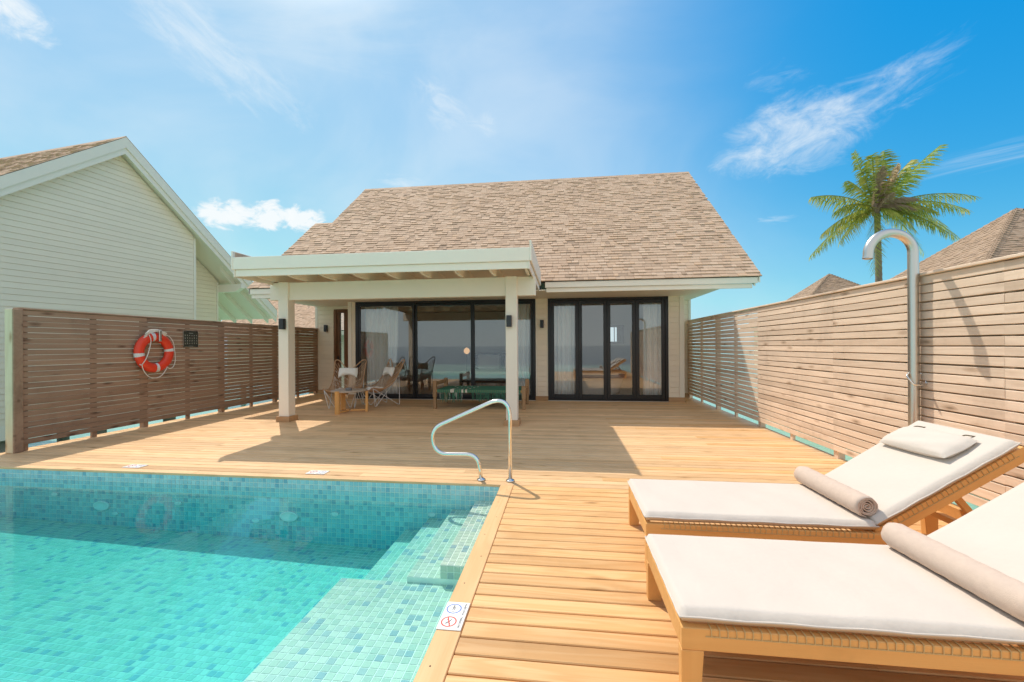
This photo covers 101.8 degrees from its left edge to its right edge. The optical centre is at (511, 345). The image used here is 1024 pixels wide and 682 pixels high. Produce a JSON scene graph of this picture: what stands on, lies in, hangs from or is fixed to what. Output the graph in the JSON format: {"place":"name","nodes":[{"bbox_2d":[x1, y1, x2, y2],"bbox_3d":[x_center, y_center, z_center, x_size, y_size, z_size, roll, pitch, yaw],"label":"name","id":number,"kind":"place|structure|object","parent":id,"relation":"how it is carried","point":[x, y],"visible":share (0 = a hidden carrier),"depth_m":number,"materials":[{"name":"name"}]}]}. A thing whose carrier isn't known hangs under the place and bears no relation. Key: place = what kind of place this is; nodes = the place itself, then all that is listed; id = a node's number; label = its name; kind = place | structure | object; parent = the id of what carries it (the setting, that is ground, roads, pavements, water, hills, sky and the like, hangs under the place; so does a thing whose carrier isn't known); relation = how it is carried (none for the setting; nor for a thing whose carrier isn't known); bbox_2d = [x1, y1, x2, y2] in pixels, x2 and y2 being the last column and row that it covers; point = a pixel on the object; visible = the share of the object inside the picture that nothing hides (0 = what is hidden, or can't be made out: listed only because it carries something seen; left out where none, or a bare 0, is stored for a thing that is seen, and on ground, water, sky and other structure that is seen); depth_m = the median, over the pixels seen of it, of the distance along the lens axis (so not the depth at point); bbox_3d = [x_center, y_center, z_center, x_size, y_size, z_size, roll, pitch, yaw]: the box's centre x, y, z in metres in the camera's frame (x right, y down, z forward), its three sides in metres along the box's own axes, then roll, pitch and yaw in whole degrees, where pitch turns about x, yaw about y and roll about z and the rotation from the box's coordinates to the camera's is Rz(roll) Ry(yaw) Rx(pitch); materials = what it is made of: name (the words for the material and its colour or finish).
{"place":"outdoors","nodes":[
{"label":"outdoors","id":0,"kind":"place"},
{"bbox_2d":[28,345,992,509],"bbox_3d":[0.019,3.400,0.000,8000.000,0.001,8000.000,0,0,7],"label":"lagoon","id":1,"kind":"structure","parent":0,"point":[848,458],"depth_m":19.38,"materials":[{"name":"liquid"}]},
{"bbox_2d":[0,136,276,452],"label":"villa","id":2,"kind":"object","parent":1,"relation":"in","point":[112,226],"visible":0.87,"depth_m":10.67,"materials":[{"name":"wood"}]},
{"bbox_2d":[221,299,343,399],"bbox_3d":[-11.252,-0.013,28.592,13.000,9.850,9.835,0,0,17],"label":"villa","id":3,"kind":"object","parent":1,"relation":"in","point":[305,316],"visible":0.08,"depth_m":25.22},
{"bbox_2d":[0,394,1023,681],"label":"deck","id":4,"kind":"structure","parent":1,"relation":"on","point":[550,584],"depth_m":4.50,"materials":[{"name":"brown wood"}]},
{"bbox_2d":[122,464,146,467],"bbox_3d":[-4.447,1.420,4.910,0.220,0.006,0.125,0,0,7],"label":"depth sign","id":5,"kind":"object","parent":4,"relation":"on","point":[134,466],"visible":1,"depth_m":4.89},
{"bbox_2d":[5,308,317,453],"bbox_3d":[-6.279,0.508,9.007,0.145,2.053,6.972,0,0,7],"label":"fence","id":6,"kind":"object","parent":4,"relation":"on","point":[84,345],"visible":0.93,"depth_m":6.90,"materials":[{"name":"brown wood"}]},
{"bbox_2d":[133,329,175,377],"bbox_3d":[-6.347,0.141,7.409,0.146,0.872,0.736,0,0,7],"label":"lifebuoy","id":7,"kind":"object","parent":6,"relation":"attached to","point":[143,341],"visible":1,"depth_m":7.34,"materials":[{"name":"red plastic"}]},
{"bbox_2d":[183,330,197,346],"bbox_3d":[-6.328,-0.135,8.192,0.014,0.326,0.326,0,0,7],"label":"plaque","id":8,"kind":"object","parent":6,"relation":"attached to","point":[190,338],"visible":1,"depth_m":8.18,"materials":[{"name":"black metal"}]},
{"bbox_2d":[0,469,499,681],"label":"pool","id":9,"kind":"structure","parent":4,"relation":"in","point":[115,577],"depth_m":3.65,"materials":[{"name":"liquid"}]},
{"bbox_2d":[305,470,328,474],"bbox_3d":[-2.164,1.407,4.629,0.220,0.006,0.125,0,0,7],"label":"depth sign","id":10,"kind":"object","parent":4,"relation":"on","point":[317,472],"visible":1,"depth_m":4.62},
{"bbox_2d":[322,359,366,407],"bbox_3d":[-3.812,0.861,9.538,0.767,1.078,0.833,0,0,-5],"label":"butterfly chair","id":11,"kind":"object","parent":4,"relation":"on","point":[356,386],"visible":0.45,"depth_m":9.69,"materials":[{"name":"wicker"}]},
{"bbox_2d":[338,368,357,377],"bbox_3d":[-3.829,0.631,9.720,0.440,0.240,0.136,0,-22,-5],"label":"chair pillow","id":12,"kind":"object","parent":11,"relation":"on","point":[348,371],"visible":1,"depth_m":9.68,"materials":[{"name":"white fabric"}]},
{"bbox_2d":[330,388,367,414],"bbox_3d":[-3.493,1.181,8.937,0.754,0.476,0.754,0,0,3],"label":"side table","id":13,"kind":"object","parent":4,"relation":"on","point":[340,401],"visible":0.96,"depth_m":8.95,"materials":[{"name":"brown wood"}]},
{"bbox_2d":[360,359,404,406],"bbox_3d":[-3.095,0.857,9.873,0.767,1.078,0.833,0,0,45],"label":"butterfly chair","id":14,"kind":"object","parent":4,"relation":"on","point":[389,383],"visible":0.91,"depth_m":9.86,"materials":[{"name":"wicker"}]},
{"bbox_2d":[383,367,394,376],"bbox_3d":[-2.966,0.626,10.002,0.440,0.240,0.136,0,-22,45],"label":"chair pillow","id":15,"kind":"object","parent":14,"relation":"on","point":[389,370],"visible":1,"depth_m":9.89,"materials":[{"name":"white fabric"}]},
{"bbox_2d":[436,602,469,630],"bbox_3d":[-0.301,1.396,2.154,0.125,0.006,0.220,0,0,7],"label":"warning sign","id":16,"kind":"object","parent":4,"relation":"on","point":[453,616],"visible":1,"depth_m":2.14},
{"bbox_2d":[431,399,514,481],"bbox_3d":[-0.417,0.977,4.354,0.893,0.848,0.092,0,0,7],"label":"pool handrail","id":17,"kind":"object","parent":4,"relation":"on","point":[460,415],"visible":1,"depth_m":4.33,"materials":[{"name":"silver metal"}]},
{"bbox_2d":[433,378,528,409],"bbox_3d":[-0.682,1.091,9.648,2.087,0.625,0.986,0,0,7],"label":"daybed","id":18,"kind":"object","parent":4,"relation":"on","point":[446,390],"visible":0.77,"depth_m":9.27,"materials":[{"name":"green fabric"}]},
{"bbox_2d":[231,172,761,425],"bbox_3d":[-0.166,-1.772,12.666,11.438,7.545,12.455,0,0,7],"label":"villa","id":19,"kind":"object","parent":4,"relation":"on","point":[452,272],"visible":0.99,"depth_m":10.62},
{"bbox_2d":[279,319,285,328],"bbox_3d":[-4.287,-0.406,7.774,0.090,0.200,0.107,0,0,7],"label":"wall lamp","id":20,"kind":"object","parent":19,"relation":"attached to","point":[282,323],"visible":1,"depth_m":7.72,"materials":[{"name":"black metal"}]},
{"bbox_2d":[334,309,347,388],"bbox_3d":[-5.082,0.160,12.432,0.430,2.495,0.160,0,0,7],"label":"narrow window","id":21,"kind":"structure","parent":19,"relation":"in","point":[337,312],"depth_m":12.39,"materials":[{"name":"black metal"}]},
{"bbox_2d":[365,306,397,393],"bbox_3d":[-3.574,0.140,11.393,0.973,2.500,0.097,0,0,7],"label":"curtain","id":22,"kind":"object","parent":19,"relation":"hanging from","point":[381,332],"visible":0.71,"depth_m":11.39,"materials":[{"name":"white fabric"}]},
{"bbox_2d":[355,299,535,399],"bbox_3d":[-1.801,0.099,10.986,4.855,2.598,0.130,0,0,7],"label":"sliding door","id":23,"kind":"structure","parent":19,"relation":"in","point":[414,304],"depth_m":11.00,"materials":[{"name":"black metal"}]},
{"bbox_2d":[464,347,469,371],"bbox_3d":[-1.497,0.728,13.786,0.280,1.360,0.280,0,0,7],"label":"globe lamp","id":24,"kind":"object","parent":19,"relation":"on","point":[466,350],"visible":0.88,"depth_m":13.74,"materials":[{"name":"white glass"}]},
{"bbox_2d":[462,353,505,385],"bbox_3d":[-0.404,0.777,13.500,2.200,1.050,2.100,0,0,7],"label":"bed","id":25,"kind":"object","parent":19,"relation":"on","point":[490,369],"visible":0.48,"depth_m":13.03,"materials":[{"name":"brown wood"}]},
{"bbox_2d":[506,315,511,326],"bbox_3d":[-0.049,-0.430,7.253,0.090,0.200,0.107,0,0,7],"label":"wall lamp","id":26,"kind":"object","parent":19,"relation":"attached to","point":[508,320],"visible":1,"depth_m":7.20,"materials":[{"name":"black metal"}]},
{"bbox_2d":[518,304,530,394],"bbox_3d":[0.309,0.118,10.917,0.451,2.500,0.095,0,0,7],"label":"curtain","id":27,"kind":"object","parent":19,"relation":"hanging from","point":[524,363],"visible":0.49,"depth_m":10.91,"materials":[{"name":"white fabric"}]},
{"bbox_2d":[540,320,543,327],"bbox_3d":[0.762,-0.554,10.580,0.090,0.200,0.107,0,0,7],"label":"wall lamp","id":28,"kind":"object","parent":19,"relation":"attached to","point":[541,323],"visible":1,"depth_m":10.53,"materials":[{"name":"black metal"}]},
{"bbox_2d":[554,304,573,393],"bbox_3d":[1.327,0.113,10.790,0.564,2.500,0.096,0,0,7],"label":"curtain","id":29,"kind":"object","parent":19,"relation":"hanging from","point":[564,349],"visible":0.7,"depth_m":10.78,"materials":[{"name":"white fabric"}]},
{"bbox_2d":[574,372,625,394],"bbox_3d":[2.436,1.079,11.993,1.690,0.615,0.764,0,0,7],"label":"bathtub","id":30,"kind":"object","parent":19,"relation":"on","point":[592,382],"visible":0.66,"depth_m":11.70,"materials":[{"name":"white ceramic"}]},
{"bbox_2d":[548,296,668,400],"bbox_3d":[2.388,0.076,10.457,2.950,2.598,0.160,0,0,7],"label":"folding door","id":31,"kind":"structure","parent":19,"relation":"in","point":[606,301],"depth_m":10.42,"materials":[{"name":"black metal"}]},
{"bbox_2d":[610,325,623,343],"bbox_3d":[3.314,-0.368,13.469,0.600,0.600,0.055,0,0,7],"label":"back window","id":32,"kind":"structure","parent":19,"relation":"in","point":[616,331],"depth_m":13.44,"materials":[{"name":"white glass"}]},
{"bbox_2d":[642,303,660,394],"bbox_3d":[3.539,0.101,10.518,0.460,2.500,0.096,0,0,7],"label":"curtain","id":33,"kind":"object","parent":19,"relation":"hanging from","point":[651,314],"visible":0.79,"depth_m":10.52,"materials":[{"name":"white fabric"}]},
{"bbox_2d":[628,421,1023,567],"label":"sun lounger","id":34,"kind":"object","parent":4,"relation":"on","point":[904,487],"visible":0.77,"depth_m":2.57,"materials":[{"name":"white fabric"}]},
{"bbox_2d":[794,466,877,516],"bbox_3d":[2.150,0.964,2.804,0.130,0.134,0.660,0,0,6],"label":"rolled towel","id":35,"kind":"object","parent":34,"relation":"on","point":[852,499],"visible":1,"depth_m":2.68,"materials":[{"name":"beige fabric"}]},
{"bbox_2d":[879,426,977,457],"bbox_3d":[2.771,0.607,2.736,0.356,0.108,0.520,-29,-4,3],"label":"headrest pillow","id":36,"kind":"object","parent":34,"relation":"on","point":[926,441],"visible":0.95,"depth_m":2.66,"materials":[{"name":"beige fabric"}]},
{"bbox_2d":[645,482,1023,681],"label":"sun lounger","id":37,"kind":"object","parent":4,"relation":"on","point":[874,589],"visible":0.86,"depth_m":1.71,"materials":[{"name":"white fabric"}]},
{"bbox_2d":[881,522,1023,621],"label":"rolled towel","id":38,"kind":"object","parent":37,"relation":"on","point":[999,589],"visible":1,"depth_m":1.75,"materials":[{"name":"beige fabric"}]},
{"bbox_2d":[687,252,1023,506],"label":"fence","id":39,"kind":"object","parent":4,"relation":"on","point":[831,366],"visible":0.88,"depth_m":4.43,"materials":[{"name":"brown wood"}]},
{"bbox_2d":[862,229,926,425],"bbox_3d":[3.562,0.142,3.886,0.503,2.474,0.157,0,0,7],"label":"outdoor shower","id":40,"kind":"object","parent":4,"relation":"on","point":[909,242],"visible":0.88,"depth_m":3.85,"materials":[{"name":"silver metal"}]},
{"bbox_2d":[740,274,859,369],"bbox_3d":[23.433,-0.531,30.693,9.412,9.604,9.412,0,0,12],"label":"villa","id":41,"kind":"object","parent":1,"relation":"in","point":[828,283],"visible":0.16,"depth_m":29.88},
{"bbox_2d":[890,208,1023,278],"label":"villa","id":42,"kind":"object","parent":1,"relation":"in","point":[1002,236],"visible":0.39,"depth_m":15.55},
{"bbox_2d":[0,0,1023,344],"label":"sky","id":43,"kind":"structure","parent":0,"point":[267,119],"materials":[{"name":"blue"}]},
{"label":"sand islet","id":44,"kind":"structure","parent":0,"visible":0},
{"bbox_2d":[808,144,980,281],"bbox_3d":[22.178,-4.325,24.077,10.090,14.413,3.730,0,0,7],"label":"palm tree","id":45,"kind":"object","parent":44,"relation":"on","point":[882,192],"visible":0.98,"depth_m":23.73,"materials":[{"name":"green plant"}]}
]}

